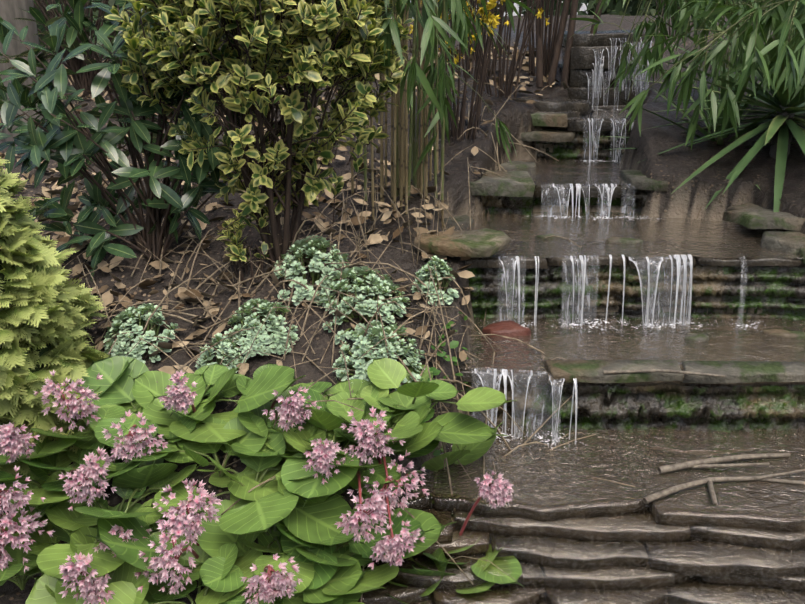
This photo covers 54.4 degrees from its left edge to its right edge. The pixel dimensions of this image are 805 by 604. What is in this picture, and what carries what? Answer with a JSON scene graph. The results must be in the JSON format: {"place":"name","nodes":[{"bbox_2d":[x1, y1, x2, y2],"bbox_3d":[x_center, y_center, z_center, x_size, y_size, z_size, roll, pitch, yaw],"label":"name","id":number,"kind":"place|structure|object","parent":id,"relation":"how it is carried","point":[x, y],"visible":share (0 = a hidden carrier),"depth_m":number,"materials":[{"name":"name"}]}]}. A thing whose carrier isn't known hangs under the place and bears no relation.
{"place":"outdoors","nodes":[
{"label":"outdoors","id":0,"kind":"place"},
{"bbox_2d":[0,14,804,603],"bbox_3d":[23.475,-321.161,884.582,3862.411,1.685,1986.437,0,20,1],"label":"ground","id":1,"kind":"structure","parent":0,"point":[674,170],"depth_m":3.41,"materials":[{"name":"soil"}]},
{"bbox_2d":[0,0,46,152],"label":"tree trunk","id":2,"kind":"object","parent":1,"relation":"on","point":[10,11],"visible":0.13,"depth_m":3.88,"materials":[{"name":"grey plant"}]},
{"bbox_2d":[0,157,109,475],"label":"conifer bush","id":3,"kind":"object","parent":1,"relation":"on","point":[57,308],"depth_m":2.28,"materials":[{"name":"plant"}]},
{"bbox_2d":[33,0,220,95],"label":"shrub","id":4,"kind":"object","parent":1,"relation":"on","point":[83,80],"depth_m":4.67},
{"bbox_2d":[0,0,256,280],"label":"rhododendron shrub","id":5,"kind":"object","parent":1,"relation":"on","point":[70,144],"depth_m":2.80,"materials":[{"name":"green plant"}]},
{"bbox_2d":[36,0,367,72],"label":"hedge","id":6,"kind":"object","parent":1,"relation":"on","point":[111,3],"depth_m":7.10,"materials":[{"name":"green plant"}]},
{"bbox_2d":[216,209,272,284],"bbox_3d":[-0.581,-0.208,2.885,0.205,0.288,0.194,0,20,1],"label":"euonymus shrub","id":7,"kind":"object","parent":1,"relation":"on","point":[235,249],"depth_m":2.87,"materials":[{"name":"green plant"}]},
{"bbox_2d":[105,0,413,263],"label":"euonymus shrub","id":8,"kind":"object","parent":1,"relation":"on","point":[291,107],"depth_m":2.60,"materials":[{"name":"green plant"}]},
{"bbox_2d":[0,355,523,603],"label":"bergenia","id":9,"kind":"object","parent":1,"relation":"on","point":[298,506],"depth_m":2.12,"materials":[{"name":"green plant"}]},
{"bbox_2d":[8,383,455,603],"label":"leaf stalks","id":10,"kind":"object","parent":9,"relation":"attached to","point":[20,582],"visible":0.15,"depth_m":2.19,"materials":[{"name":"green plant"}]},
{"bbox_2d":[0,390,491,583],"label":"flower stems","id":11,"kind":"object","parent":9,"relation":"attached to","point":[270,570],"visible":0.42,"depth_m":2.08,"materials":[{"name":"plant"}]},
{"bbox_2d":[103,235,458,392],"bbox_3d":[-0.577,0.021,2.737,1.556,0.377,0.705,0,20,1],"label":"sedum plant","id":12,"kind":"object","parent":1,"relation":"on","point":[279,334],"depth_m":2.69,"materials":[{"name":"green plant"}]},
{"bbox_2d":[0,43,567,382],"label":"leaf litter","id":13,"kind":"object","parent":1,"relation":"on","point":[183,294],"visible":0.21,"depth_m":3.06,"materials":[{"name":"brown plant"}]},
{"bbox_2d":[1,78,718,601],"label":"dry twigs","id":14,"kind":"object","parent":1,"relation":"on","point":[377,312],"visible":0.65,"depth_m":2.76,"materials":[{"name":"brown wood"}]},
{"bbox_2d":[347,0,444,224],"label":"bamboo canes","id":15,"kind":"object","parent":1,"relation":"on","point":[403,150],"visible":0.4,"depth_m":3.31,"materials":[{"name":"brown plant"}]},
{"bbox_2d":[421,312,468,455],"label":"weed leaves","id":16,"kind":"object","parent":1,"relation":"on","point":[453,344],"visible":0.4,"depth_m":2.63,"materials":[{"name":"green plant"}]},
{"bbox_2d":[407,595,669,603],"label":"water pool","id":17,"kind":"structure","parent":1,"relation":"on","point":[428,601],"depth_m":2.15,"materials":[{"name":"brown liquid"}]},
{"bbox_2d":[408,0,692,140],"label":"shrub stems","id":18,"kind":"object","parent":1,"relation":"on","point":[479,57],"visible":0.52,"depth_m":4.29,"materials":[{"name":"brown plant"}]},
{"bbox_2d":[409,0,550,63],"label":"yellow flowers","id":19,"kind":"object","parent":18,"relation":"on","point":[491,4],"visible":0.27,"depth_m":3.67,"materials":[{"name":"yellow plant"}]},
{"bbox_2d":[327,0,804,177],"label":"bamboo","id":20,"kind":"object","parent":1,"relation":"on","point":[747,63],"depth_m":2.98,"materials":[{"name":"green plant"}]},
{"bbox_2d":[363,0,804,200],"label":"bamboo canes","id":21,"kind":"object","parent":20,"relation":"on","point":[413,146],"visible":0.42,"depth_m":3.35,"materials":[{"name":"plant"}]},
{"bbox_2d":[536,0,602,86],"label":"plant stems","id":22,"kind":"object","parent":1,"relation":"on","point":[557,49],"visible":0.67,"depth_m":4.61,"materials":[{"name":"brown plant"}]},
{"bbox_2d":[390,0,765,20],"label":"hedge foliage","id":23,"kind":"object","parent":1,"relation":"on","point":[631,9],"visible":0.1,"depth_m":14.74,"materials":[{"name":"green plant"}]},
{"bbox_2d":[358,30,804,603],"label":"stone steps","id":24,"kind":"structure","parent":1,"relation":"on","point":[736,584],"depth_m":2.23,"materials":[{"name":"grey stone"}]},
{"bbox_2d":[497,158,630,184],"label":"water pool","id":25,"kind":"structure","parent":24,"relation":"on","point":[547,171],"depth_m":3.96,"materials":[{"name":"liquid"}]},
{"bbox_2d":[367,493,804,603],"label":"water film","id":26,"kind":"object","parent":24,"relation":"on","point":[761,574],"visible":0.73,"depth_m":2.19,"materials":[{"name":"liquid"}]},
{"bbox_2d":[394,420,804,519],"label":"water pool","id":27,"kind":"structure","parent":24,"relation":"on","point":[543,477],"depth_m":2.45,"materials":[{"name":"brown liquid"}]},
{"bbox_2d":[603,369,804,504],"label":"fallen branches","id":28,"kind":"object","parent":27,"relation":"on","point":[706,463],"visible":0.96,"depth_m":2.44,"materials":[{"name":"wood"}]},
{"bbox_2d":[567,110,635,119],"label":"water pool","id":29,"kind":"structure","parent":24,"relation":"on","point":[606,114],"depth_m":4.39,"materials":[{"name":"grey liquid"}]},
{"bbox_2d":[471,38,746,445],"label":"falling water","id":30,"kind":"structure","parent":24,"relation":"on","point":[678,260],"depth_m":3.03,"materials":[{"name":"white liquid"}]},
{"bbox_2d":[481,109,760,448],"bbox_3d":[1.089,-0.303,3.528,1.148,0.821,2.843,7,21,20],"label":"foam","id":31,"kind":"object","parent":24,"relation":"on","point":[596,322],"visible":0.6,"depth_m":3.04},
{"bbox_2d":[457,316,804,376],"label":"water pool","id":32,"kind":"structure","parent":24,"relation":"on","point":[629,341],"depth_m":2.88,"materials":[{"name":"liquid"}]},
{"bbox_2d":[482,320,530,336],"bbox_3d":[0.391,0.115,2.980,0.173,0.060,0.102,-4,20,-11],"label":"red stone","id":33,"kind":"object","parent":32,"relation":"on","point":[509,328],"visible":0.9,"depth_m":2.95,"materials":[{"name":"red stone"}]},
{"bbox_2d":[414,113,804,383],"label":"flat stones","id":34,"kind":"object","parent":1,"relation":"on","point":[485,242],"visible":0.75,"depth_m":2.96,"materials":[{"name":"grey stone"}]},
{"bbox_2d":[441,212,803,258],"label":"water pool","id":35,"kind":"structure","parent":1,"relation":"on","point":[663,237],"depth_m":3.33,"materials":[{"name":"liquid"}]},
{"bbox_2d":[594,1,678,15],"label":"hedge","id":36,"kind":"object","parent":1,"relation":"on","point":[621,13],"depth_m":18.16,"materials":[{"name":"green plant"}]},
{"bbox_2d":[602,47,797,189],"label":"yucca leaves","id":37,"kind":"object","parent":1,"relation":"on","point":[719,121],"visible":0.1,"depth_m":3.84,"materials":[{"name":"green plant"}]},
{"bbox_2d":[627,0,804,229],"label":"yucca plant","id":38,"kind":"object","parent":1,"relation":"on","point":[773,125],"depth_m":3.56,"materials":[{"name":"green plant"}]},
{"bbox_2d":[410,1,587,17],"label":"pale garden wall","id":39,"kind":"structure","parent":0,"point":[583,7],"depth_m":22.36,"materials":[{"name":"white"}]},
{"bbox_2d":[425,130,804,601],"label":"cascade walls","id":40,"kind":"structure","parent":0,"point":[776,292],"depth_m":3.06,"materials":[{"name":"grey stone"}]}
]}

